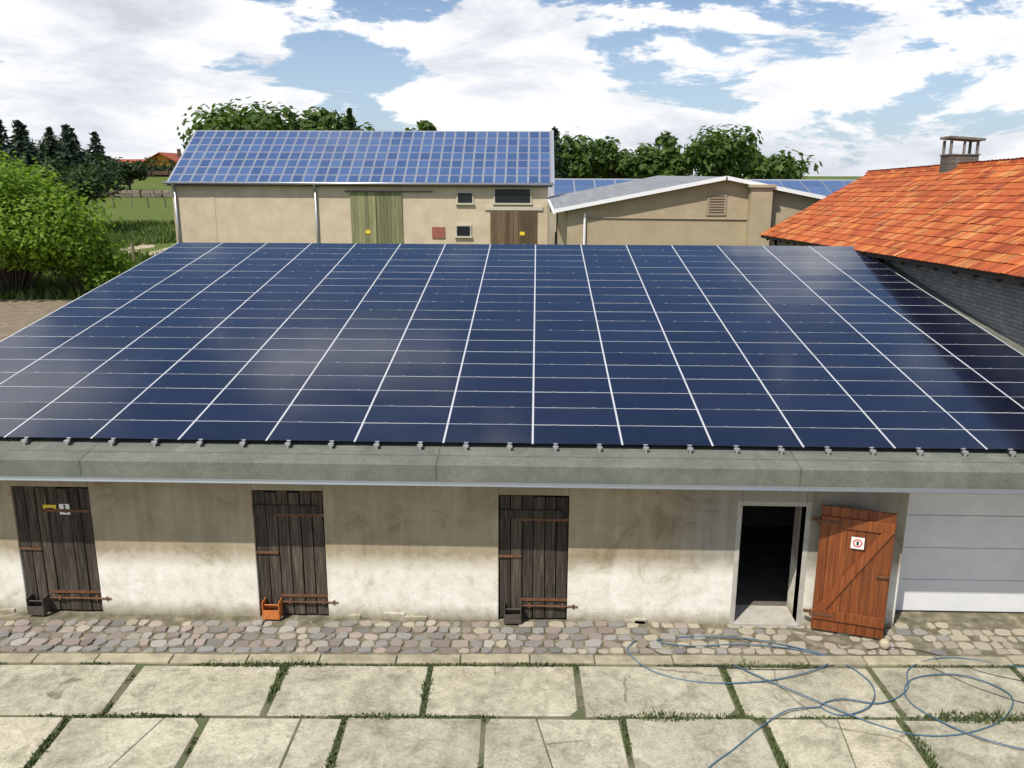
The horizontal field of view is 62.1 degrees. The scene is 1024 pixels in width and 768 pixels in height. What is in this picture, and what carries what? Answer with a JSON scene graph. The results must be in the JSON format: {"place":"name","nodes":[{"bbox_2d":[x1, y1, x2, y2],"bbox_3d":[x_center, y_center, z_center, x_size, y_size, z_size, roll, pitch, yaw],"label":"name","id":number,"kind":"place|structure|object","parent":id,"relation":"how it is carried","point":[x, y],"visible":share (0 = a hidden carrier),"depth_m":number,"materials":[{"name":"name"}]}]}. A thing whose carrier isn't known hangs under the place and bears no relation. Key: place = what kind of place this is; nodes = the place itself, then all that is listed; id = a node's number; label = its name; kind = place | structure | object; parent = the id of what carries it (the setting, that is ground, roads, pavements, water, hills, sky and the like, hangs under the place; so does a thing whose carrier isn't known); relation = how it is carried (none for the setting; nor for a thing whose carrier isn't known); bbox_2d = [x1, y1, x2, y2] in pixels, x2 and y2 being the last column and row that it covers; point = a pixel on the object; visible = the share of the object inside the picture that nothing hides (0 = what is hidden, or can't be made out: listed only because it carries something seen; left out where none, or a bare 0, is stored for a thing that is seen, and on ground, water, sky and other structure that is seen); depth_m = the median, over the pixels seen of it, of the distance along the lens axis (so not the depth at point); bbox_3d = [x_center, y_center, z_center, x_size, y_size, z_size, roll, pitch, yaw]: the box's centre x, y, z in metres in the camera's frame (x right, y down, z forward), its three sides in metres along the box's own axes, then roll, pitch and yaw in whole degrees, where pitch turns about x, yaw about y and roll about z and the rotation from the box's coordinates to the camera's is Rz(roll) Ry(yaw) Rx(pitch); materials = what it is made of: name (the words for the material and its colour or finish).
{"place":"outdoors","nodes":[
{"label":"outdoors","id":0,"kind":"place"},
{"bbox_2d":[0,218,176,299],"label":"meadow grass","id":1,"kind":"structure","parent":0,"point":[150,231],"depth_m":67.42,"materials":[{"name":"green plant"}]},
{"bbox_2d":[121,244,168,255],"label":"track","id":2,"kind":"structure","parent":0,"point":[142,246],"depth_m":67.97,"materials":[{"name":"beige gravel"}]},
{"bbox_2d":[345,191,432,191],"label":"barn door rail","id":3,"kind":"object","parent":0,"point":[388,191],"visible":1,"depth_m":50.10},
{"bbox_2d":[350,192,402,243],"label":"barn door","id":4,"kind":"structure","parent":3,"relation":"hanging from","point":[366,214],"depth_m":50.53,"materials":[{"name":"green wood"}]},
{"bbox_2d":[366,230,524,234],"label":"warning signs","id":5,"kind":"object","parent":4,"relation":"attached to","point":[369,232],"visible":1,"depth_m":50.71,"materials":[{"name":"yellow plastic"}]},
{"bbox_2d":[0,176,862,604],"bbox_3d":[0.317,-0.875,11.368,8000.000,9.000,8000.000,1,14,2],"label":"ground","id":6,"kind":"structure","parent":0,"point":[158,210],"depth_m":97.68,"materials":[{"name":"green plant"}]},
{"bbox_2d":[1,154,130,220],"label":"meadow tree","id":7,"kind":"object","parent":6,"relation":"on","point":[79,175],"depth_m":74.79,"materials":[{"name":"green plant"}]},
{"bbox_2d":[0,141,140,295],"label":"shrub","id":8,"kind":"object","parent":6,"relation":"on","point":[37,211],"depth_m":43.63,"materials":[{"name":"green plant"}]},
{"bbox_2d":[32,135,148,189],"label":"village tree","id":9,"kind":"object","parent":6,"relation":"on","point":[138,168],"depth_m":130.27,"materials":[{"name":"green plant"}]},
{"bbox_2d":[116,159,145,162],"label":"village house","id":10,"kind":"structure","parent":6,"relation":"on","point":[131,159],"depth_m":191.99,"materials":[{"name":"red tile"}]},
{"bbox_2d":[97,190,172,197],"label":"field stone wall","id":11,"kind":"structure","parent":6,"relation":"on","point":[149,193],"depth_m":119.76,"materials":[{"name":"grey stone"}]},
{"bbox_2d":[112,197,166,261],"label":"fence posts","id":12,"kind":"object","parent":6,"relation":"on","point":[132,251],"visible":0.34,"depth_m":103.35,"materials":[{"name":"grey wood"}]},
{"bbox_2d":[125,156,176,174],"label":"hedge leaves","id":13,"kind":"object","parent":6,"relation":"on","point":[163,164],"visible":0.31,"depth_m":174.78,"materials":[{"name":"green plant"}]},
{"bbox_2d":[142,166,173,176],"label":"hedges","id":14,"kind":"object","parent":6,"relation":"on","point":[158,169],"depth_m":175.26,"materials":[{"name":"green plant"}]},
{"bbox_2d":[143,149,181,174],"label":"village house","id":15,"kind":"structure","parent":6,"relation":"on","point":[163,156],"depth_m":175.42,"materials":[{"name":"orange tile"}]},
{"bbox_2d":[0,299,555,664],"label":"yard earth","id":16,"kind":"structure","parent":6,"relation":"on","point":[16,315],"depth_m":39.70,"materials":[{"name":"brown soil"}]},
{"bbox_2d":[0,606,1023,665],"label":"sand bed","id":17,"kind":"object","parent":16,"relation":"on","point":[961,621],"visible":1,"depth_m":12.14,"materials":[{"name":"sand"}]},
{"bbox_2d":[0,619,1023,654],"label":"granite setts","id":18,"kind":"structure","parent":17,"relation":"on","point":[21,628],"depth_m":11.96,"materials":[{"name":"grey stone"}]},
{"bbox_2d":[26,593,521,623],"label":"boxes","id":19,"kind":"object","parent":18,"relation":"on","point":[275,611],"visible":1,"depth_m":12.42,"materials":[{"name":"metal"}]},
{"bbox_2d":[879,638,890,649],"bbox_3d":[5.144,3.589,11.732,0.150,0.150,0.150,1,14,2],"label":"ball","id":20,"kind":"object","parent":18,"relation":"on","point":[884,644],"visible":1,"depth_m":11.68,"materials":[{"name":"beige plastic"}]},
{"bbox_2d":[344,107,356,130],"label":"conifer tree","id":21,"kind":"object","parent":6,"relation":"on","point":[349,118],"depth_m":79.92,"materials":[{"name":"green plant"}]},
{"bbox_2d":[172,186,547,243],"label":"barn walls","id":22,"kind":"structure","parent":6,"relation":"on","point":[248,214],"depth_m":50.63,"materials":[{"name":"beige paint"}]},
{"bbox_2d":[163,181,552,242],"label":"gutter and downspouts","id":23,"kind":"object","parent":22,"relation":"attached to","point":[357,183],"visible":0.87,"depth_m":49.78,"materials":[{"name":"grey metal"}]},
{"bbox_2d":[165,130,551,186],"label":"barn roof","id":24,"kind":"structure","parent":22,"relation":"on","point":[496,145],"depth_m":51.47,"materials":[{"name":"blue glass"}]},
{"bbox_2d":[169,130,554,183],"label":"solar panel frames","id":25,"kind":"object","parent":24,"relation":"on","point":[473,167],"visible":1,"depth_m":52.01,"materials":[{"name":"silver metal"}]},
{"bbox_2d":[169,131,549,182],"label":"solar panels","id":26,"kind":"object","parent":25,"relation":"in","point":[330,147],"visible":1,"depth_m":51.92,"materials":[{"name":"blue glass"}]},
{"bbox_2d":[432,227,444,237],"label":"wall panel","id":27,"kind":"structure","parent":22,"relation":"attached to","point":[438,232],"depth_m":50.66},
{"bbox_2d":[457,189,529,235],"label":"windows","id":28,"kind":"structure","parent":22,"relation":"in","point":[512,195],"depth_m":50.03,"materials":[{"name":"black glass"}]},
{"bbox_2d":[455,187,542,237],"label":"window frames","id":29,"kind":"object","parent":22,"relation":"attached to","point":[508,208],"visible":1,"depth_m":50.13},
{"bbox_2d":[490,210,536,243],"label":"barn door","id":30,"kind":"structure","parent":22,"relation":"attached to","point":[499,226],"depth_m":50.44,"materials":[{"name":"brown wood"}]},
{"bbox_2d":[0,480,976,627],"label":"shed walls","id":31,"kind":"structure","parent":6,"relation":"on","point":[642,556],"depth_m":12.22,"materials":[{"name":"beige paint"}]},
{"bbox_2d":[13,486,567,617],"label":"plank doors","id":32,"kind":"structure","parent":31,"relation":"attached to","point":[68,543],"depth_m":12.32,"materials":[{"name":"brown wood"}]},
{"bbox_2d":[43,504,69,514],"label":"door labels","id":33,"kind":"object","parent":32,"relation":"attached to","point":[63,506],"depth_m":12.25,"materials":[{"name":"white plastic"}]},
{"bbox_2d":[19,509,577,608],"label":"door hinges","id":34,"kind":"object","parent":32,"relation":"attached to","point":[290,601],"depth_m":12.37,"materials":[{"name":"black metal"}]},
{"bbox_2d":[0,476,1023,493],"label":"drip edge","id":35,"kind":"object","parent":31,"relation":"attached to","point":[532,485],"visible":1,"depth_m":11.29,"materials":[{"name":"silver metal"}]},
{"bbox_2d":[0,258,1023,488],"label":"shed roof","id":36,"kind":"structure","parent":31,"relation":"on","point":[623,464],"depth_m":11.39,"materials":[{"name":"grey concrete"}]},
{"bbox_2d":[0,242,1023,457],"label":"array rails","id":37,"kind":"object","parent":36,"relation":"on","point":[781,450],"visible":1,"depth_m":14.69,"materials":[{"name":"silver metal"}]},
{"bbox_2d":[0,242,1023,449],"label":"solar panels","id":38,"kind":"object","parent":37,"relation":"on","point":[285,371],"visible":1,"depth_m":15.09,"materials":[{"name":"blue glass"}]},
{"bbox_2d":[736,506,794,605],"bbox_3d":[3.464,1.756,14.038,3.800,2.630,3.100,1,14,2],"label":"doorway","id":39,"kind":"structure","parent":31,"relation":"in","point":[766,537],"depth_m":14.48,"materials":[{"name":"black"}]},
{"bbox_2d":[729,501,811,627],"bbox_3d":[3.685,2.527,12.342,1.030,1.930,0.550,1,14,2],"label":"door frame","id":40,"kind":"object","parent":31,"relation":"attached to","point":[752,615],"visible":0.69,"depth_m":12.27,"materials":[{"name":"grey concrete"}]},
{"bbox_2d":[810,505,897,638],"bbox_3d":[4.735,2.625,11.815,0.956,1.880,0.050,5,15,18],"label":"open door","id":41,"kind":"structure","parent":40,"relation":"attached to","point":[882,529],"depth_m":11.81,"materials":[{"name":"brown wood"}]},
{"bbox_2d":[803,516,888,617],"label":"door hinges","id":42,"kind":"object","parent":41,"relation":"attached to","point":[818,519],"visible":1,"depth_m":11.82,"materials":[{"name":"black metal"}]},
{"bbox_2d":[850,537,864,549],"bbox_3d":[4.746,2.187,11.670,0.170,0.170,0.009,5,15,18],"label":"sign","id":43,"kind":"object","parent":41,"relation":"attached to","point":[857,542],"visible":1,"depth_m":11.67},
{"bbox_2d":[895,493,1023,611],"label":"garage door","id":44,"kind":"structure","parent":31,"relation":"attached to","point":[962,552],"depth_m":12.49,"materials":[{"name":"white metal"}]},
{"bbox_2d":[0,665,1023,767],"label":"concrete slabs","id":45,"kind":"structure","parent":6,"relation":"on","point":[70,690],"depth_m":10.20,"materials":[{"name":"beige concrete"}]},
{"bbox_2d":[0,657,1023,767],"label":"joint grass","id":46,"kind":"structure","parent":45,"relation":"on","point":[331,758],"depth_m":10.24,"materials":[{"name":"green plant"}]},
{"bbox_2d":[627,636,1023,767],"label":"cable","id":47,"kind":"object","parent":45,"relation":"on","point":[872,702],"visible":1,"depth_m":10.93,"materials":[{"name":"blue plastic"}]},
{"bbox_2d":[0,653,1023,666],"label":"kerb stones","id":48,"kind":"object","parent":6,"relation":"on","point":[324,659],"visible":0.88,"depth_m":11.40,"materials":[{"name":"stone"}]},
{"bbox_2d":[548,203,555,244],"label":"barn walls","id":49,"kind":"structure","parent":6,"relation":"on","point":[551,226],"depth_m":65.34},
{"bbox_2d":[554,180,845,195],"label":"barn pv frames","id":50,"kind":"object","parent":49,"relation":"on","point":[758,181],"visible":0.13,"depth_m":67.68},
{"bbox_2d":[554,180,852,195],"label":"solar panels","id":51,"kind":"object","parent":50,"relation":"in","point":[812,187],"visible":0.16,"depth_m":67.88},
{"bbox_2d":[548,176,825,244],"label":"gable trim","id":52,"kind":"structure","parent":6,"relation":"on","point":[730,178],"depth_m":33.87,"materials":[{"name":"white metal"}]},
{"bbox_2d":[774,240,1023,347],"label":"tiled house walls","id":53,"kind":"structure","parent":6,"relation":"on","point":[993,304],"depth_m":17.05,"materials":[{"name":"grey brick"}]},
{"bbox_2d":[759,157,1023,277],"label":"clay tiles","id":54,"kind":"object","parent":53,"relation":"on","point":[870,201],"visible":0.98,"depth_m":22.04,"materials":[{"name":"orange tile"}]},
{"bbox_2d":[761,164,1023,286],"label":"tiled roof","id":55,"kind":"structure","parent":53,"relation":"on","point":[997,277],"depth_m":19.42,"materials":[{"name":"orange tile"}]},
{"bbox_2d":[939,136,985,173],"bbox_3d":[13.231,-5.994,25.263,1.021,2.640,0.713,1,14,2],"label":"chimney","id":56,"kind":"object","parent":53,"relation":"on","point":[950,161],"visible":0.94,"depth_m":24.83,"materials":[{"name":"concrete"}]},
{"bbox_2d":[0,0,1023,175],"label":"sky","id":57,"kind":"structure","parent":0,"point":[856,86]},
{"bbox_2d":[556,180,820,245],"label":"gable walls","id":58,"kind":"structure","parent":0,"point":[762,208],"depth_m":34.45,"materials":[{"name":"beige paint"}]},
{"bbox_2d":[549,176,717,208],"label":"gable roof","id":59,"kind":"structure","parent":58,"relation":"on","point":[609,191],"depth_m":41.23,"materials":[{"name":"grey metal"}]},
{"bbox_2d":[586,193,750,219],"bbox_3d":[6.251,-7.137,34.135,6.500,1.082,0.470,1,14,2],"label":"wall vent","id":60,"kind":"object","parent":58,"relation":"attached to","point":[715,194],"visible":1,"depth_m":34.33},
{"bbox_2d":[709,196,724,212],"bbox_3d":[8.251,-7.220,34.266,0.600,0.730,0.061,1,14,2],"label":"wall vent","id":61,"kind":"object","parent":58,"relation":"attached to","point":[716,204],"visible":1,"depth_m":34.24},
{"bbox_2d":[548,178,854,202],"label":"barn roof","id":62,"kind":"structure","parent":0,"point":[550,191],"depth_m":69.07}
]}

